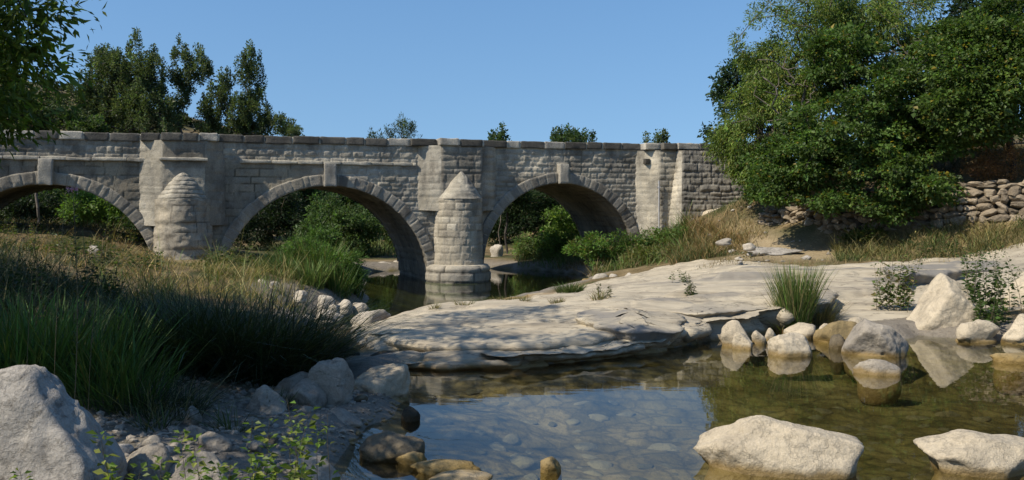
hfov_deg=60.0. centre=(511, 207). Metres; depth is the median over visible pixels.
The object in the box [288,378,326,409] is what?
boulder
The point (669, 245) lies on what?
bush
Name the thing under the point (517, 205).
slender tree
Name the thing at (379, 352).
boulder
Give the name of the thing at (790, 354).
boulder
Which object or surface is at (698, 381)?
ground
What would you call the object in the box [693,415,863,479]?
boulder
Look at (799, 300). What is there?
grass tussock
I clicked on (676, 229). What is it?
bush
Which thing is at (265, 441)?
leafy shoot
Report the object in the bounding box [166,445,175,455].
cobble
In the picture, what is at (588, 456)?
bed stone
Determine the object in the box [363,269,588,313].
river water
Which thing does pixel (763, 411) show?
bed stone
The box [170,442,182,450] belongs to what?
cobble
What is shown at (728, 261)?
dry grass
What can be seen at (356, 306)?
boulder
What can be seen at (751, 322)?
bedrock slab
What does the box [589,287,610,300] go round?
grass tussock
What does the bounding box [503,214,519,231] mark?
woodland tree
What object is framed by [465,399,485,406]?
bed stone
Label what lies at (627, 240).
bush
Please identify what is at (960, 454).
boulder
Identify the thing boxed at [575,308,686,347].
bedrock slab
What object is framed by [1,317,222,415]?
rush clump
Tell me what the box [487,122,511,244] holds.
ash tree
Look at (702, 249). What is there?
dry grass
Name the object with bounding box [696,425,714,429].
bed stone
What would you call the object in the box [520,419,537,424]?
bed stone
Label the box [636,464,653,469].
bed stone
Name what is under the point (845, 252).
dry grass
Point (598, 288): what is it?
leafy herb
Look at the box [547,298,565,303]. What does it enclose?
grass tussock
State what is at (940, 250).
leafy herb
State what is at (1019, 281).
boulder
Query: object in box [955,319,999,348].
boulder
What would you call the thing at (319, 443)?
leafy shoot
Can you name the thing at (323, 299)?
boulder
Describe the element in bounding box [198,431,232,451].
boulder
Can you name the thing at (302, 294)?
boulder
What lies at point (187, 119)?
hillside woods
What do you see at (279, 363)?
grass tussock
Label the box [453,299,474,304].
grass tussock
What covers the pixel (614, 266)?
bank grass
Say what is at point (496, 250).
stone
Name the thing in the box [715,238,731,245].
stone
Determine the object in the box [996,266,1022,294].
leafy herb
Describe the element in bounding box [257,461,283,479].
leafy shoot
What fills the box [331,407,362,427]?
boulder
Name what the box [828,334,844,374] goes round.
boulder
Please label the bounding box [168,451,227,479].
boulder
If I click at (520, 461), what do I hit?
bed stone
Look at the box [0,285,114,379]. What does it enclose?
rush clump
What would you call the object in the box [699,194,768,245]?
dry grass
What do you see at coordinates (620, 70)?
sky
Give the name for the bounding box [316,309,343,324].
boulder
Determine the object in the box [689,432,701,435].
bed stone
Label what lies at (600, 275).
stone
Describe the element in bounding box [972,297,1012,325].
leafy herb
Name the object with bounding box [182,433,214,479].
leafy shoot
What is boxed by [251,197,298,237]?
woodland tree
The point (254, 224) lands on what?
woodland tree
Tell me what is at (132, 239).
leafy herb
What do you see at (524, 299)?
grass tussock
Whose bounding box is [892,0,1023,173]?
maple tree
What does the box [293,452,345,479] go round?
boulder
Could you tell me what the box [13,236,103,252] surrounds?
leafy herb
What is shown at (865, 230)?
bush
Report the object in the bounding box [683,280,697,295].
leafy herb
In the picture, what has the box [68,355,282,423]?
grass tussock
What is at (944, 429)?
bed stone
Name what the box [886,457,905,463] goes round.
bed stone
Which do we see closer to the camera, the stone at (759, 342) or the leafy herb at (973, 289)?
the stone at (759, 342)
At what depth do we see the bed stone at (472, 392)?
13.47 m
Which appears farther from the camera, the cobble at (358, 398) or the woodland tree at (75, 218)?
the woodland tree at (75, 218)
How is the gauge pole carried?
attached to the stone bridge
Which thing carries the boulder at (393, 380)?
on the ground at (698, 381)
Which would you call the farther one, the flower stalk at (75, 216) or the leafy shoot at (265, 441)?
the flower stalk at (75, 216)
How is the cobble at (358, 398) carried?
on the ground at (698, 381)
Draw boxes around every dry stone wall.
[758,200,833,229]
[814,179,1023,233]
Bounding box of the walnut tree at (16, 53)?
[0,0,106,168]
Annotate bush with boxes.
[2,190,67,222]
[54,189,125,230]
[115,215,138,234]
[232,190,328,250]
[275,221,343,261]
[280,233,370,293]
[292,191,383,256]
[357,205,395,252]
[488,189,574,244]
[508,231,545,259]
[531,204,585,258]
[561,230,623,268]
[596,227,657,258]
[616,243,664,265]
[646,224,687,251]
[661,237,705,257]
[735,165,782,200]
[836,221,888,247]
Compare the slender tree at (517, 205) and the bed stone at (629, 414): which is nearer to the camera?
the bed stone at (629, 414)
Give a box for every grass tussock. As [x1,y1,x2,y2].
[3,277,365,379]
[42,272,463,393]
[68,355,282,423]
[263,316,406,360]
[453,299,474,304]
[487,296,526,299]
[515,293,537,301]
[546,281,589,292]
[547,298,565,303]
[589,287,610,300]
[747,260,842,327]
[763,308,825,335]
[809,298,851,329]
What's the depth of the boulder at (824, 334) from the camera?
17.06 m
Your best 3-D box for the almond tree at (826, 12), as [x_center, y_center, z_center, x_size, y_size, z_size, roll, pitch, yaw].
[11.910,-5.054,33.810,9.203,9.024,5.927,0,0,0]
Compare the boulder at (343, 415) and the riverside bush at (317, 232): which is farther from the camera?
the riverside bush at (317, 232)
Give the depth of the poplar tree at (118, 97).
57.00 m
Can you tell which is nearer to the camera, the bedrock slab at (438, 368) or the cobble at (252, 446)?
the cobble at (252, 446)
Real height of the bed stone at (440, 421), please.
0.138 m
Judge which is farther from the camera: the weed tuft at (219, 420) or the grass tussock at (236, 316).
the grass tussock at (236, 316)
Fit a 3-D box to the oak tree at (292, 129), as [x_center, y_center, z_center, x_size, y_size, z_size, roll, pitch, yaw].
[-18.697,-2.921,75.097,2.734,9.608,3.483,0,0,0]
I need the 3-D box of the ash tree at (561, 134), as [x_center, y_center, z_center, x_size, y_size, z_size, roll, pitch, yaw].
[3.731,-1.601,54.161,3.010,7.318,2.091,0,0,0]
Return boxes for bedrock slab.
[364,324,687,351]
[401,359,523,375]
[481,338,670,376]
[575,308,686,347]
[671,287,838,317]
[682,299,794,344]
[883,261,1004,292]
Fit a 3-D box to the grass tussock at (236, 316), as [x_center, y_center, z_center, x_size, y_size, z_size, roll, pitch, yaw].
[-4.251,1.643,12.282,5.176,1.433,4.977,0,0,0]
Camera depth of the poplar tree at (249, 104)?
59.47 m
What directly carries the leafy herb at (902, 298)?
on the bedrock ledge
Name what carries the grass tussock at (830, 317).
on the bedrock ledge
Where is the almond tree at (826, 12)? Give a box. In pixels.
[701,0,946,192]
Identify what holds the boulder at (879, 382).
on the ground at (698, 381)
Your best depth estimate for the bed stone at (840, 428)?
12.41 m
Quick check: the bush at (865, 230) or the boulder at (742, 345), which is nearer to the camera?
the boulder at (742, 345)
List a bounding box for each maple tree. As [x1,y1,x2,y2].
[734,16,982,229]
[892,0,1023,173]
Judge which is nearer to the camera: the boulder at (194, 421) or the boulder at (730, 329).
the boulder at (194, 421)
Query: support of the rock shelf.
on the ground at (698, 381)
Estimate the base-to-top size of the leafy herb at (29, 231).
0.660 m
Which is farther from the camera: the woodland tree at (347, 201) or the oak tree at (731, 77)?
the woodland tree at (347, 201)
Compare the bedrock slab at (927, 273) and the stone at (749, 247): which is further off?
the stone at (749, 247)
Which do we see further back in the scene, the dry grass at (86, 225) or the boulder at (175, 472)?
the dry grass at (86, 225)
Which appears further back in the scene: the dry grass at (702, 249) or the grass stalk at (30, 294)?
the dry grass at (702, 249)
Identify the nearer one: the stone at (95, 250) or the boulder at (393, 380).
the boulder at (393, 380)
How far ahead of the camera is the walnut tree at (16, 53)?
12.31 m
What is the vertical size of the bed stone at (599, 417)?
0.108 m
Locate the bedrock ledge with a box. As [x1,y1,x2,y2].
[351,243,1023,364]
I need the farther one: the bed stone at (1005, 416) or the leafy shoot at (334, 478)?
the bed stone at (1005, 416)
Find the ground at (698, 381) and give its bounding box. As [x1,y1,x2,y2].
[0,81,1023,479]
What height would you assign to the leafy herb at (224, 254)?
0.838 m
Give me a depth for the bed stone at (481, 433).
11.18 m
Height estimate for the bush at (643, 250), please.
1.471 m
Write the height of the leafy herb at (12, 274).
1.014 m
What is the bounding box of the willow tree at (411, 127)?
[367,112,422,138]
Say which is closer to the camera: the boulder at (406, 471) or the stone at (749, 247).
the boulder at (406, 471)
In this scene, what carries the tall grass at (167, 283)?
on the ground at (698, 381)
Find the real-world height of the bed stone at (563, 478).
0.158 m
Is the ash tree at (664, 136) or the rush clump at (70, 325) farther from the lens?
the ash tree at (664, 136)
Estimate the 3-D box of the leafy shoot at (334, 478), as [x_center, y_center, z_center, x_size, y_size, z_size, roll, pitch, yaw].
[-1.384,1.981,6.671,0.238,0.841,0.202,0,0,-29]
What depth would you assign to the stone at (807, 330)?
17.58 m
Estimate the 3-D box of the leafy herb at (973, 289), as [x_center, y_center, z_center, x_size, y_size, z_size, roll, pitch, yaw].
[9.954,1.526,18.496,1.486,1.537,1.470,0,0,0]
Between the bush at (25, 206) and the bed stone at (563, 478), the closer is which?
the bed stone at (563, 478)
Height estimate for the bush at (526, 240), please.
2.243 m
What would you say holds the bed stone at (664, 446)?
on the ground at (698, 381)
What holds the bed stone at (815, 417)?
on the ground at (698, 381)
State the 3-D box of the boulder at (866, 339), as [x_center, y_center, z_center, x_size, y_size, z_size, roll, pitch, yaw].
[6.458,2.546,15.782,1.186,1.164,0.928,0,0,0]
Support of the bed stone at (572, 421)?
on the ground at (698, 381)
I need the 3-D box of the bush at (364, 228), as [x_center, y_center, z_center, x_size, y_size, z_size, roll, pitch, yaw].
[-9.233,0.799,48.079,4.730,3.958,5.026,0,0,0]
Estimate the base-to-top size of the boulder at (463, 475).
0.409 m
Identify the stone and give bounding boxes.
[87,246,103,255]
[421,393,435,399]
[424,418,453,424]
[437,406,451,410]
[464,389,482,394]
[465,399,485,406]
[475,429,485,435]
[482,467,499,474]
[488,441,507,451]
[490,244,502,256]
[497,402,508,406]
[503,433,519,445]
[510,453,539,469]
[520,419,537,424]
[524,473,538,479]
[543,392,554,396]
[548,421,557,426]
[562,477,596,479]
[566,419,579,424]
[573,401,589,404]
[574,442,597,450]
[581,454,598,458]
[583,470,603,476]
[587,460,612,469]
[588,414,609,421]
[592,273,607,278]
[616,412,635,416]
[629,476,647,479]
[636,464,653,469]
[647,443,681,451]
[665,418,681,423]
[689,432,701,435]
[691,475,705,479]
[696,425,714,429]
[704,419,719,422]
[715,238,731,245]
[742,243,755,250]
[751,330,765,356]
[760,410,775,413]
[764,328,775,354]
[783,322,815,350]
[804,220,813,225]
[807,415,823,419]
[814,408,833,413]
[832,426,850,429]
[858,427,868,430]
[871,476,891,479]
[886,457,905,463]
[895,439,903,443]
[906,415,929,419]
[918,424,929,427]
[920,456,929,461]
[935,411,960,416]
[937,427,949,431]
[972,416,990,421]
[1000,414,1012,417]
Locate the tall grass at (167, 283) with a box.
[82,218,321,314]
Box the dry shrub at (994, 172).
[954,134,1023,181]
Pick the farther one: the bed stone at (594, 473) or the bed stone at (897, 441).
the bed stone at (897, 441)
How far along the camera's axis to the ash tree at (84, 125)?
45.74 m
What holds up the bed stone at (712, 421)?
on the ground at (698, 381)
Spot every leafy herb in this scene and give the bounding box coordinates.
[0,217,46,236]
[0,226,66,253]
[0,248,120,306]
[0,253,125,298]
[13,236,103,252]
[35,235,116,256]
[91,245,163,270]
[103,227,143,242]
[199,239,254,264]
[591,282,612,298]
[668,268,690,281]
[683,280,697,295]
[870,249,924,311]
[917,236,970,258]
[960,245,1023,313]
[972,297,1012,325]
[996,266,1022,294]
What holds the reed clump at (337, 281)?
on the ground at (698, 381)
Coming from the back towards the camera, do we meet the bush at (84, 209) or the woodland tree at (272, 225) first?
the woodland tree at (272, 225)
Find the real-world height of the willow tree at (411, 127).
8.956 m
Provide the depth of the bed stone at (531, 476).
9.83 m
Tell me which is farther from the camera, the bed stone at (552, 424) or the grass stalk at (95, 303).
the bed stone at (552, 424)
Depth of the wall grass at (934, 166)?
30.60 m
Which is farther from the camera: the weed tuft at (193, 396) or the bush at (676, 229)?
the bush at (676, 229)
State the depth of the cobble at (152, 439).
8.13 m
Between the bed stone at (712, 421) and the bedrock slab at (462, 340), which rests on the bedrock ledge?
the bedrock slab at (462, 340)
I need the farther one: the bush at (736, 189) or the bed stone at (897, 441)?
the bush at (736, 189)
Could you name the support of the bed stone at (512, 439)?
on the ground at (698, 381)
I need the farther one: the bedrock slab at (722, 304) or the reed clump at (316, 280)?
the reed clump at (316, 280)
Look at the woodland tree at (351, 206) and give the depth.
60.84 m
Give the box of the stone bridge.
[0,130,760,283]
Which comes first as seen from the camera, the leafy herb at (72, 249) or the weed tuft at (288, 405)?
the weed tuft at (288, 405)
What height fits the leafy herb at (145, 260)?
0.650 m
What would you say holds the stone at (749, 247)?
on the bedrock ledge
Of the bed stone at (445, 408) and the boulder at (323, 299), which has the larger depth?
the boulder at (323, 299)
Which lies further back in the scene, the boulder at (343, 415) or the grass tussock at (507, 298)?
the grass tussock at (507, 298)
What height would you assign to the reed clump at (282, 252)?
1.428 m
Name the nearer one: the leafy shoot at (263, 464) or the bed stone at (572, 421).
the leafy shoot at (263, 464)
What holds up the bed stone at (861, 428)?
on the ground at (698, 381)
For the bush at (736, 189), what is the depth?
36.01 m
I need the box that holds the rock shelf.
[747,247,802,255]
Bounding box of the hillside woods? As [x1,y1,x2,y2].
[0,73,538,194]
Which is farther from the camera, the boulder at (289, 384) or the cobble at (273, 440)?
the boulder at (289, 384)
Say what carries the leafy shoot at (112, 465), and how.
on the ground at (698, 381)
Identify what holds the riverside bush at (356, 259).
on the ground at (698, 381)
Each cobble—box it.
[119,444,133,453]
[142,435,160,445]
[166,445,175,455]
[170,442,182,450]
[246,440,263,452]
[248,416,259,422]
[262,435,278,444]
[299,405,313,411]
[353,395,367,401]
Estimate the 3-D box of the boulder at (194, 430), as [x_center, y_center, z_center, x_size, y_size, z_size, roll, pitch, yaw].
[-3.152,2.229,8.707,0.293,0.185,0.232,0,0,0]
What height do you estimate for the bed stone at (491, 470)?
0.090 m
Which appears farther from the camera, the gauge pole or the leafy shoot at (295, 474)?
the gauge pole
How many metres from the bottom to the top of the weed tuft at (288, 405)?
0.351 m
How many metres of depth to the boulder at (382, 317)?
22.30 m
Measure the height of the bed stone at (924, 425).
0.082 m
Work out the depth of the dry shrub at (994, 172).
28.12 m
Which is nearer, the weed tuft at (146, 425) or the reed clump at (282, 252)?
the weed tuft at (146, 425)
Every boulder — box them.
[0,364,127,479]
[124,442,171,479]
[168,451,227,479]
[181,406,201,424]
[182,425,206,435]
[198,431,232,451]
[246,385,286,414]
[269,281,277,289]
[274,371,308,397]
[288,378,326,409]
[293,290,307,303]
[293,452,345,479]
[300,433,314,443]
[307,357,354,408]
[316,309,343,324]
[317,295,334,310]
[329,304,338,312]
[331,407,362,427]
[337,299,352,315]
[351,309,390,326]
[352,303,368,315]
[353,363,410,403]
[359,430,424,477]
[370,350,395,355]
[396,451,426,479]
[401,406,419,431]
[410,459,480,479]
[428,470,492,479]
[540,456,561,479]
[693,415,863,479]
[720,320,752,356]
[732,332,752,363]
[767,332,812,378]
[813,320,856,352]
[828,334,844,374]
[841,319,908,380]
[848,317,862,322]
[853,359,901,406]
[906,273,982,329]
[913,429,1023,479]
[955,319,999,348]
[990,352,1023,395]
[1000,314,1023,349]
[1004,275,1023,306]
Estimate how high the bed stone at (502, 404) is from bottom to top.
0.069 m
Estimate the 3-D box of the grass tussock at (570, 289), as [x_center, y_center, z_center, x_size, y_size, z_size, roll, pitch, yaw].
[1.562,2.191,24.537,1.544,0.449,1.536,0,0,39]
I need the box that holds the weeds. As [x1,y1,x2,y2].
[0,215,157,341]
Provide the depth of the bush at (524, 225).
55.65 m
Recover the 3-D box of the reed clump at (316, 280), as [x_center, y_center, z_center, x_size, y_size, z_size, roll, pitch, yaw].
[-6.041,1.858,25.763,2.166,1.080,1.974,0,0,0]
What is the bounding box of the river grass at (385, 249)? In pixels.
[305,219,396,256]
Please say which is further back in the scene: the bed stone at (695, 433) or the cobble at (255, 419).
the bed stone at (695, 433)
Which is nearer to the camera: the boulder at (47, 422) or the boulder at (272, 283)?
the boulder at (47, 422)
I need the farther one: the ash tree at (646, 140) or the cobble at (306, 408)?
the ash tree at (646, 140)
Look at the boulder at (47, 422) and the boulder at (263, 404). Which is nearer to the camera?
the boulder at (47, 422)
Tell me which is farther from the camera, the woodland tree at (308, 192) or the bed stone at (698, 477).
the woodland tree at (308, 192)
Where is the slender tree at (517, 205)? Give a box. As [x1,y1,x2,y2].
[504,189,539,253]
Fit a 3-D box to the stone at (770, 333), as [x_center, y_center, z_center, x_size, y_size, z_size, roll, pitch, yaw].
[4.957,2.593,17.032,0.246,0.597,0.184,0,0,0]
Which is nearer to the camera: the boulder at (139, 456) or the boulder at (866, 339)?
the boulder at (139, 456)
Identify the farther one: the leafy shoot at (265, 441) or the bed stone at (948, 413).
the bed stone at (948, 413)
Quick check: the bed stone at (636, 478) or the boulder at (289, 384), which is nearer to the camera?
the bed stone at (636, 478)
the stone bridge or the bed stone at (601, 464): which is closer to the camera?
the bed stone at (601, 464)
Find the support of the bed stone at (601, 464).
on the ground at (698, 381)
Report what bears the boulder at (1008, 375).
on the ground at (698, 381)
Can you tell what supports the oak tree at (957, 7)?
on the ground at (698, 381)
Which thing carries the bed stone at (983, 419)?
on the ground at (698, 381)
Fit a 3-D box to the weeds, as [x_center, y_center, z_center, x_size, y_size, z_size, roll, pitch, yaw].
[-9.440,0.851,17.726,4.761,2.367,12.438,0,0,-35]
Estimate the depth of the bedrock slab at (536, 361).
14.83 m
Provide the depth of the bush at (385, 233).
52.90 m
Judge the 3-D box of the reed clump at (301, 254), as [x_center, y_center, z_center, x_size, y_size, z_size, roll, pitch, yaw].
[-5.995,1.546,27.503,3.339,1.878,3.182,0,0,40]
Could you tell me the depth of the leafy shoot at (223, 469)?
6.18 m
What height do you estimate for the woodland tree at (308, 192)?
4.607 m
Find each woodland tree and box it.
[0,210,11,221]
[38,189,89,224]
[60,191,113,227]
[241,211,264,233]
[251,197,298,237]
[285,189,329,231]
[314,189,358,239]
[347,201,381,232]
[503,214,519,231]
[517,190,560,230]
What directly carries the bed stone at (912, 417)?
on the ground at (698, 381)
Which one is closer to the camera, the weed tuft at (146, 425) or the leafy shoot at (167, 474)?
the leafy shoot at (167, 474)
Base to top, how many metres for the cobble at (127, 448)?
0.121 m
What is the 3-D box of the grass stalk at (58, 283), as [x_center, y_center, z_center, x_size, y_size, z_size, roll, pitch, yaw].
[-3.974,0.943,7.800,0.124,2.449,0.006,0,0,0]
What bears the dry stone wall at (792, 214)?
on the ground at (698, 381)
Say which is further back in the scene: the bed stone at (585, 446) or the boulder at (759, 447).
the bed stone at (585, 446)
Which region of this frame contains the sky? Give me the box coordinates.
[4,0,1020,159]
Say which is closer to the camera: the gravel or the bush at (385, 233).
the gravel
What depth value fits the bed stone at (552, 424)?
12.45 m
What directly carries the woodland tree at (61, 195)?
on the ground at (698, 381)
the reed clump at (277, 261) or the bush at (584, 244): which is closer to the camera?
the reed clump at (277, 261)
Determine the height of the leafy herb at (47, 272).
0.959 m
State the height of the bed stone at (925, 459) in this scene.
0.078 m
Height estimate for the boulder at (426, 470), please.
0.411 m
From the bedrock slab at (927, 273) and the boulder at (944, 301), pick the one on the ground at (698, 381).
the boulder at (944, 301)
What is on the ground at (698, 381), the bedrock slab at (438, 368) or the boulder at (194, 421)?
the boulder at (194, 421)
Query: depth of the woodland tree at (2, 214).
55.92 m
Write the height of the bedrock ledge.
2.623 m
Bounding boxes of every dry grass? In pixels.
[0,208,166,281]
[107,239,310,318]
[659,207,758,264]
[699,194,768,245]
[699,236,1023,267]
[827,209,1023,261]
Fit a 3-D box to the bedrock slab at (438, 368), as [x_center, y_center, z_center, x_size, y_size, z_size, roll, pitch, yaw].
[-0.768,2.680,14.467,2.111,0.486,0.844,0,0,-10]
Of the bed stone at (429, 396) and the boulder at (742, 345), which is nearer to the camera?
the bed stone at (429, 396)
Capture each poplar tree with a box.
[65,26,179,133]
[166,32,226,133]
[202,39,288,136]
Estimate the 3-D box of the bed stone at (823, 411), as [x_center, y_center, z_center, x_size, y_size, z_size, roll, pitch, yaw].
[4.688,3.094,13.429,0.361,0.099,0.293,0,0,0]
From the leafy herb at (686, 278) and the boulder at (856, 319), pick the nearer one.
the boulder at (856, 319)
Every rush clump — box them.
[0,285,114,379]
[0,286,199,395]
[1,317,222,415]
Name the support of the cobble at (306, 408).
on the ground at (698, 381)
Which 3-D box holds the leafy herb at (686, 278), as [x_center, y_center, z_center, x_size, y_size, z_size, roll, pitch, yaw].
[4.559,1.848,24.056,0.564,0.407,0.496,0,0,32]
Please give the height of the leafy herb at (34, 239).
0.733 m
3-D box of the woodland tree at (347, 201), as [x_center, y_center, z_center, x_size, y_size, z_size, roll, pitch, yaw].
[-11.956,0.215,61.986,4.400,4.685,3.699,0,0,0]
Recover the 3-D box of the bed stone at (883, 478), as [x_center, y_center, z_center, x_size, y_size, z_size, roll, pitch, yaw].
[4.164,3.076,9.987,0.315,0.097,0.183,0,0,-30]
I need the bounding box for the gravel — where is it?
[94,371,403,479]
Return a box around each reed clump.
[256,247,314,278]
[262,242,323,264]
[266,231,363,272]
[272,255,336,289]
[303,252,368,298]
[351,272,372,299]
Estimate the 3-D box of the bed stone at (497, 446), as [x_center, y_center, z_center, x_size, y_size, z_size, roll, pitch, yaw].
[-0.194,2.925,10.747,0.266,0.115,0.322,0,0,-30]
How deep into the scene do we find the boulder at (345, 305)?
24.27 m
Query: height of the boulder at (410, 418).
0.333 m
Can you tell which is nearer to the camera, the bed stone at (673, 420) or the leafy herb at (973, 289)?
the bed stone at (673, 420)
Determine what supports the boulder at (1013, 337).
on the ground at (698, 381)
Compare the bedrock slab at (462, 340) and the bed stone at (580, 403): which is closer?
the bed stone at (580, 403)
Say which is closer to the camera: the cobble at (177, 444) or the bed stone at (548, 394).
the cobble at (177, 444)
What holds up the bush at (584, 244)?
on the ground at (698, 381)
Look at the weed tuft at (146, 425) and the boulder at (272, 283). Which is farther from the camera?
the boulder at (272, 283)
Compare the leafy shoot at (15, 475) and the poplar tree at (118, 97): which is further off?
the poplar tree at (118, 97)
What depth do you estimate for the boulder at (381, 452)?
9.06 m
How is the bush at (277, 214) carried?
on the ground at (698, 381)
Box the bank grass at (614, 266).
[512,199,701,277]
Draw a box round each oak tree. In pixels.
[276,117,304,136]
[697,53,796,143]
[826,0,1023,146]
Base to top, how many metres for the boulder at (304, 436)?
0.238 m
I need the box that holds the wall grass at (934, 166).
[770,141,1023,202]
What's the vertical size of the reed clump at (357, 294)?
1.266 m
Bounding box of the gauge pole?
[657,181,660,228]
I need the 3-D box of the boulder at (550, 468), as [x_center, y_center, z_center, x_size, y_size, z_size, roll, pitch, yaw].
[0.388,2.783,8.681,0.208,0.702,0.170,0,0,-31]
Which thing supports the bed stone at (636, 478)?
on the ground at (698, 381)
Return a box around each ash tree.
[0,77,112,221]
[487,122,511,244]
[549,123,597,226]
[640,130,651,142]
[652,128,669,142]
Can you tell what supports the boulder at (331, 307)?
on the ground at (698, 381)
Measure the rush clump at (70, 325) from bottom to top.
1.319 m
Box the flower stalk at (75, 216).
[66,186,85,398]
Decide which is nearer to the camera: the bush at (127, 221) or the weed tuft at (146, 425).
the weed tuft at (146, 425)
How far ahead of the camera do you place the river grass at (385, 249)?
50.02 m
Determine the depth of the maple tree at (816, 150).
28.84 m
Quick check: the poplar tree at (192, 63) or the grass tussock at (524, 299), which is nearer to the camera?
the grass tussock at (524, 299)
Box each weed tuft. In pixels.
[91,396,218,433]
[166,380,223,407]
[180,400,273,432]
[237,385,321,409]
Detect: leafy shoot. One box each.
[10,468,32,479]
[86,430,150,479]
[149,429,196,479]
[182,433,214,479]
[208,460,239,479]
[237,454,270,479]
[240,416,282,479]
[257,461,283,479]
[279,407,319,479]
[280,400,327,479]
[316,415,340,479]
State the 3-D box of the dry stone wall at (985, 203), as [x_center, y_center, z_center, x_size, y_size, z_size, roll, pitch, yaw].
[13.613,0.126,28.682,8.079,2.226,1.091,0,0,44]
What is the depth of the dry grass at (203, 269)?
23.44 m
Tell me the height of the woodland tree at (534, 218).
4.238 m
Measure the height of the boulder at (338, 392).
0.813 m
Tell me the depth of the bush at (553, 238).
45.06 m
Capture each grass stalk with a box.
[27,205,38,359]
[54,179,66,374]
[88,170,117,410]
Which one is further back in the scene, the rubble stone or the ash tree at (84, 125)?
the ash tree at (84, 125)

